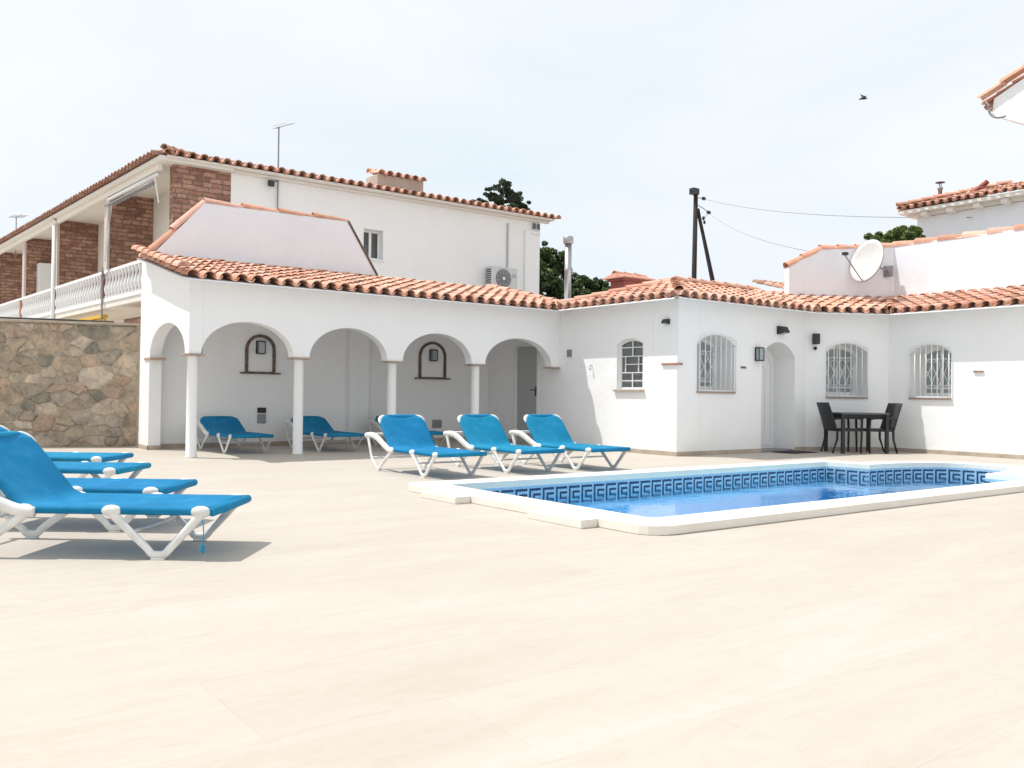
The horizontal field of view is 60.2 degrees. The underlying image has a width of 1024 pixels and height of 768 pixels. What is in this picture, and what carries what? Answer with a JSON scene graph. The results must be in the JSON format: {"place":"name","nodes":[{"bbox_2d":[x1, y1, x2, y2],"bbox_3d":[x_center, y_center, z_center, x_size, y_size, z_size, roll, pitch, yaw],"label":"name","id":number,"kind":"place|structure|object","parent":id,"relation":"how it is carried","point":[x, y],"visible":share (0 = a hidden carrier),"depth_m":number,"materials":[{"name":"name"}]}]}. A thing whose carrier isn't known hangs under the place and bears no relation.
{"place":"outdoors","nodes":[
{"label":"outdoors","id":0,"kind":"place"},
{"bbox_2d":[0,317,113,321],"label":"pipe","id":1,"kind":"object","parent":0,"point":[52,319],"visible":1,"depth_m":15.30,"materials":[{"name":"grey metal"}]},
{"bbox_2d":[0,319,139,446],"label":"stone wall","id":2,"kind":"structure","parent":0,"point":[69,383],"depth_m":15.30,"materials":[{"name":"beige stone"}]},
{"bbox_2d":[0,143,560,428],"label":"apartment building","id":3,"kind":"structure","parent":0,"point":[404,225],"depth_m":21.77,"materials":[{"name":"paint"}]},
{"bbox_2d":[7,214,25,258],"bbox_3d":[-16.925,-5.071,30.270,0.600,1.631,0.441,1,-1,3],"label":"roof antenna","id":4,"kind":"object","parent":3,"relation":"attached to","point":[17,216],"visible":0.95,"depth_m":30.13,"materials":[{"name":"silver metal"}]},
{"bbox_2d":[36,263,50,299],"bbox_3d":[-14.419,-2.834,27.782,0.927,1.838,0.389,1,-1,-37],"label":"storage cabinet","id":5,"kind":"object","parent":3,"relation":"on","point":[43,276],"visible":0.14,"depth_m":27.47,"materials":[{"name":"white paint"}]},
{"bbox_2d":[77,314,107,320],"bbox_3d":[-11.096,-1.580,22.735,0.120,0.180,4.108,1,-1,-41],"label":"awning","id":6,"kind":"object","parent":3,"relation":"attached to","point":[97,317],"visible":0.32,"depth_m":21.53,"materials":[{"name":"yellow fabric"}]},
{"bbox_2d":[102,172,159,280],"bbox_3d":[-8.549,-3.427,19.696,0.158,1.986,3.460,1,-1,-41],"label":"folding awning","id":7,"kind":"object","parent":3,"relation":"attached to","point":[132,187],"visible":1,"depth_m":19.95,"materials":[{"name":"white paint"}]},
{"bbox_2d":[268,123,294,207],"bbox_3d":[-5.164,-4.817,19.683,0.320,2.171,0.645,0,-1,33],"label":"television antenna","id":8,"kind":"object","parent":3,"relation":"attached to","point":[271,183],"visible":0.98,"depth_m":19.62,"materials":[{"name":"silver metal"}]},
{"bbox_2d":[364,230,384,261],"bbox_3d":[-3.372,-3.320,21.186,0.580,0.739,0.270,1,-1,-37],"label":"window","id":9,"kind":"structure","parent":3,"relation":"in","point":[371,238],"depth_m":21.31,"materials":[{"name":"white paint"}]},
{"bbox_2d":[485,266,517,289],"bbox_3d":[-0.284,-2.598,23.143,0.846,0.900,0.371,1,-1,-37],"label":"air conditioner","id":10,"kind":"object","parent":3,"relation":"attached to","point":[502,276],"visible":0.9,"depth_m":22.96,"materials":[{"name":"white metal"}]},
{"bbox_2d":[131,197,566,457],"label":"arcade building","id":11,"kind":"structure","parent":0,"point":[333,319],"depth_m":15.76,"materials":[{"name":"white paint"}]},
{"bbox_2d":[256,341,265,353],"bbox_3d":[-4.574,-0.666,16.078,0.150,0.240,0.099,1,-1,-37],"label":"wall lantern","id":12,"kind":"object","parent":11,"relation":"attached to","point":[260,347],"depth_m":16.05,"materials":[{"name":"glass"}]},
{"bbox_2d":[257,414,265,422],"bbox_3d":[-4.572,0.634,16.122,0.160,0.170,0.025,1,-1,-37],"label":"vent grille","id":13,"kind":"object","parent":11,"relation":"attached to","point":[261,418],"visible":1,"depth_m":16.11,"materials":[{"name":"silver metal"}]},
{"bbox_2d":[257,407,265,412],"bbox_3d":[-4.571,0.479,16.124,0.160,0.100,0.025,1,-1,-37],"label":"socket box","id":14,"kind":"object","parent":11,"relation":"attached to","point":[261,409],"visible":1,"depth_m":16.11,"materials":[{"name":"black plastic"}]},
{"bbox_2d":[429,349,437,360],"bbox_3d":[-1.623,-0.593,18.285,0.150,0.240,0.099,1,-1,-37],"label":"wall lantern","id":15,"kind":"object","parent":11,"relation":"attached to","point":[433,354],"depth_m":18.26,"materials":[{"name":"grey metal"}]},
{"bbox_2d":[432,420,441,427],"bbox_3d":[-1.560,0.830,18.375,0.220,0.170,0.025,1,-1,-37],"label":"vent grille","id":16,"kind":"object","parent":11,"relation":"attached to","point":[436,423],"visible":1,"depth_m":18.36,"materials":[{"name":"silver metal"}]},
{"bbox_2d":[471,178,530,210],"bbox_3d":[-0.388,-2.759,29.449,2.427,8.215,0.999,1,-1,-37],"label":"pine tree","id":17,"kind":"object","parent":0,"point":[513,199],"visible":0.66,"depth_m":29.44,"materials":[{"name":"green plant"}]},
{"bbox_2d":[0,429,1023,767],"bbox_3d":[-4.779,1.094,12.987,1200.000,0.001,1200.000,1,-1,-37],"label":"ground","id":18,"kind":"structure","parent":0,"point":[336,607],"depth_m":3.73,"materials":[{"name":"tile"}]},
{"bbox_2d":[45,451,133,477],"bbox_3d":[-5.041,0.803,9.299,1.831,0.487,0.748,1,-1,0],"label":"sun lounger","id":19,"kind":"object","parent":18,"relation":"on","point":[75,456],"visible":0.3,"depth_m":9.21,"materials":[{"name":"blue fabric"}]},
{"bbox_2d":[0,425,197,531],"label":"sun lounger","id":20,"kind":"object","parent":18,"relation":"on","point":[127,485],"visible":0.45,"depth_m":6.47,"materials":[{"name":"blue fabric"}]},
{"bbox_2d":[53,461,150,478],"bbox_3d":[-4.331,0.797,8.032,1.831,0.487,0.748,1,-1,0],"label":"sun lounger","id":21,"kind":"object","parent":18,"relation":"on","point":[106,469],"visible":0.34,"depth_m":8.01,"materials":[{"name":"blue fabric"}]},
{"bbox_2d":[0,431,251,559],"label":"sun lounger","id":22,"kind":"object","parent":18,"relation":"on","point":[33,480],"visible":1,"depth_m":5.48,"materials":[{"name":"blue fabric"}]},
{"bbox_2d":[197,416,273,453],"bbox_3d":[-4.656,0.834,14.708,0.748,0.564,1.831,1,-1,-38],"label":"sun lounger","id":23,"kind":"object","parent":18,"relation":"on","point":[230,427],"visible":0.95,"depth_m":14.90,"materials":[{"name":"blue fabric"}]},
{"bbox_2d":[283,416,364,451],"bbox_3d":[-3.307,0.861,15.467,0.748,0.564,1.831,1,-1,-37],"label":"sun lounger","id":24,"kind":"object","parent":18,"relation":"on","point":[313,426],"visible":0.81,"depth_m":15.69,"materials":[{"name":"blue fabric"}]},
{"bbox_2d":[367,416,445,446],"bbox_3d":[-1.962,0.890,16.473,0.748,0.564,1.831,1,-1,-37],"label":"sun lounger","id":25,"kind":"object","parent":18,"relation":"on","point":[375,422],"visible":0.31,"depth_m":16.56,"materials":[{"name":"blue plastic"}]},
{"bbox_2d":[364,414,486,477],"bbox_3d":[-1.112,0.758,11.115,0.748,0.720,1.831,1,-1,-37],"label":"sun lounger","id":26,"kind":"object","parent":18,"relation":"on","point":[410,434],"visible":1,"depth_m":11.32,"materials":[{"name":"blue fabric"}]},
{"bbox_2d":[443,414,564,473],"bbox_3d":[-0.135,0.780,11.846,0.748,0.720,1.831,1,-1,-37],"label":"sun lounger","id":27,"kind":"object","parent":18,"relation":"on","point":[485,432],"visible":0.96,"depth_m":12.04,"materials":[{"name":"blue fabric"}]},
{"bbox_2d":[539,240,580,308],"bbox_3d":[1.132,-1.501,26.695,2.669,5.684,1.675,1,-1,-37],"label":"dense tree","id":28,"kind":"object","parent":18,"relation":"on","point":[551,271],"visible":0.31,"depth_m":26.38,"materials":[{"name":"green plant"}]},
{"bbox_2d":[509,414,630,470],"bbox_3d":[0.782,0.798,12.407,0.748,0.720,1.831,1,-1,-37],"label":"sun lounger","id":29,"kind":"object","parent":18,"relation":"on","point":[548,430],"visible":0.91,"depth_m":12.60,"materials":[{"name":"blue fabric"}]},
{"bbox_2d":[560,275,609,298],"bbox_3d":[2.492,-0.932,26.193,2.201,4.568,2.042,1,-1,5],"label":"bushy tree","id":30,"kind":"object","parent":18,"relation":"on","point":[594,285],"visible":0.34,"depth_m":25.82,"materials":[{"name":"green plant"}]},
{"bbox_2d":[689,187,714,280],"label":"utility pole","id":31,"kind":"object","parent":18,"relation":"on","point":[694,191],"visible":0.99,"depth_m":56.52,"materials":[{"name":"brown wood"}]},
{"bbox_2d":[705,199,971,217],"bbox_3d":[12.420,-8.235,40.483,0.014,7.865,33.134,1,-1,0],"label":"cable","id":32,"kind":"object","parent":31,"relation":"attached to","point":[832,215],"visible":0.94,"depth_m":34.19,"materials":[{"name":"black rubber"}]},
{"bbox_2d":[408,459,1023,534],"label":"swimming pool","id":33,"kind":"structure","parent":18,"relation":"in","point":[1000,480],"depth_m":9.85,"materials":[{"name":"stone"}]},
{"bbox_2d":[535,476,984,515],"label":"water","id":34,"kind":"structure","parent":33,"relation":"in","point":[830,485],"depth_m":10.99,"materials":[{"name":"blue liquid"}]},
{"bbox_2d":[774,450,817,453],"bbox_3d":[5.199,1.252,16.215,0.750,0.014,0.460,1,-1,-37],"label":"door mat","id":35,"kind":"object","parent":18,"relation":"on","point":[794,452],"depth_m":16.11,"materials":[{"name":"grey rubber"}]},
{"bbox_2d":[816,402,863,452],"bbox_3d":[6.069,0.811,16.422,0.710,0.936,0.575,1,-1,-7],"label":"garden chair","id":36,"kind":"object","parent":18,"relation":"on","point":[828,418],"visible":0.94,"depth_m":16.26,"materials":[{"name":"black wicker"}]},
{"bbox_2d":[824,412,889,453],"bbox_3d":[6.413,0.906,16.463,0.920,0.745,0.720,1,-1,-7],"label":"garden table","id":37,"kind":"object","parent":18,"relation":"on","point":[842,415],"visible":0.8,"depth_m":16.16,"materials":[{"name":"grey"}]},
{"bbox_2d":[855,403,902,453],"bbox_3d":[6.879,0.823,16.521,0.710,0.936,0.575,1,-1,-7],"label":"garden chair","id":38,"kind":"object","parent":18,"relation":"on","point":[893,409],"visible":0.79,"depth_m":16.43,"materials":[{"name":"black wicker"}]},
{"bbox_2d":[863,225,925,242],"bbox_3d":[10.407,-1.456,23.808,1.741,5.755,1.431,1,-1,-37],"label":"round bush","id":39,"kind":"object","parent":18,"relation":"on","point":[904,233],"visible":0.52,"depth_m":23.59,"materials":[{"name":"green plant"}]},
{"bbox_2d":[896,180,1023,237],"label":"villa","id":40,"kind":"object","parent":18,"relation":"on","point":[940,213],"visible":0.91,"depth_m":24.15,"materials":[{"name":"white paint"}]},
{"bbox_2d":[488,270,1023,458],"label":"pool house","id":41,"kind":"structure","parent":0,"point":[945,369],"depth_m":16.25,"materials":[{"name":"white paint"}]},
{"bbox_2d":[513,344,538,442],"bbox_3d":[0.315,0.200,18.116,0.121,2.040,0.830,1,-1,-37],"label":"door","id":42,"kind":"structure","parent":41,"relation":"in","point":[528,357],"depth_m":18.19,"materials":[{"name":"grey paint"}]},
{"bbox_2d":[563,236,572,298],"bbox_3d":[1.151,-2.204,18.179,0.210,1.670,0.210,1,-1,-37],"label":"flue pipe","id":43,"kind":"object","parent":41,"relation":"attached to","point":[568,241],"visible":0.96,"depth_m":18.12,"materials":[{"name":"silver metal"}]},
{"bbox_2d":[567,350,571,356],"bbox_3d":[1.102,-0.593,17.014,0.025,0.140,0.130,1,-1,-37],"label":"vent grille","id":44,"kind":"object","parent":41,"relation":"attached to","point":[569,353],"visible":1,"depth_m":17.00,"materials":[{"name":"silver metal"}]},
{"bbox_2d":[613,339,643,391],"bbox_3d":[2.112,-0.335,15.725,0.155,0.939,0.755,1,-1,-37],"label":"window","id":45,"kind":"structure","parent":41,"relation":"in","point":[631,351],"depth_m":15.79,"materials":[{"name":"white paint"}]},
{"bbox_2d":[661,319,669,324],"bbox_3d":[2.598,-1.060,14.963,0.103,0.098,0.123,1,-1,-37],"label":"wall light","id":46,"kind":"object","parent":41,"relation":"attached to","point":[665,321],"visible":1,"depth_m":14.93,"materials":[{"name":"grey metal"}]},
{"bbox_2d":[697,334,736,393],"bbox_3d":[3.428,-0.353,15.543,0.995,1.033,0.541,1,-1,-37],"label":"window","id":47,"kind":"structure","parent":41,"relation":"in","point":[707,354],"depth_m":15.62,"materials":[{"name":"white paint"}]},
{"bbox_2d":[755,347,764,360],"bbox_3d":[4.493,-0.542,16.016,0.150,0.250,0.099,1,-1,-37],"label":"wall lantern","id":48,"kind":"object","parent":41,"relation":"attached to","point":[759,353],"depth_m":15.98,"materials":[{"name":"glass"}]},
{"bbox_2d":[761,348,793,451],"bbox_3d":[4.801,0.243,16.626,0.986,2.032,0.510,1,-1,-37],"label":"door","id":49,"kind":"structure","parent":41,"relation":"in","point":[767,395],"depth_m":16.96,"materials":[{"name":"white paint"}]},
{"bbox_2d":[777,326,789,334],"bbox_3d":[5.044,-1.001,16.387,0.199,0.157,0.166,1,-1,-37],"label":"wall light","id":50,"kind":"object","parent":41,"relation":"attached to","point":[782,330],"visible":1,"depth_m":16.35,"materials":[{"name":"grey metal"}]},
{"bbox_2d":[812,333,819,343],"bbox_3d":[5.821,-0.864,16.899,0.110,0.200,0.125,1,-1,-7],"label":"speaker","id":51,"kind":"object","parent":41,"relation":"attached to","point":[815,338],"visible":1,"depth_m":16.84},
{"bbox_2d":[826,343,868,398],"bbox_3d":[6.436,-0.257,17.232,0.850,1.078,0.521,1,-1,-7],"label":"window","id":52,"kind":"structure","parent":41,"relation":"in","point":[841,361],"depth_m":17.42,"materials":[{"name":"white paint"}]},
{"bbox_2d":[783,224,1023,297],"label":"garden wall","id":53,"kind":"structure","parent":41,"relation":"on","point":[991,258],"depth_m":17.90,"materials":[{"name":"white paint"}]},
{"bbox_2d":[842,239,893,292],"bbox_3d":[7.247,-2.416,17.973,0.750,1.046,1.360,0,-1,35],"label":"satellite dish","id":54,"kind":"object","parent":53,"relation":"attached to","point":[866,260],"visible":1,"depth_m":17.95,"materials":[{"name":"metal"}]},
{"bbox_2d":[908,344,950,399],"bbox_3d":[7.974,-0.227,16.605,0.541,1.043,0.805,1,-1,-37],"label":"window","id":55,"kind":"structure","parent":41,"relation":"in","point":[935,379],"depth_m":16.72,"materials":[{"name":"white paint"}]},
{"bbox_2d":[752,279,783,290],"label":"tile roof","id":56,"kind":"structure","parent":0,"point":[774,284],"depth_m":23.25,"materials":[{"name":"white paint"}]},
{"bbox_2d":[977,63,1023,124],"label":"gable house","id":57,"kind":"structure","parent":0,"point":[1006,103],"depth_m":15.89,"materials":[{"name":"white paint"}]}
]}

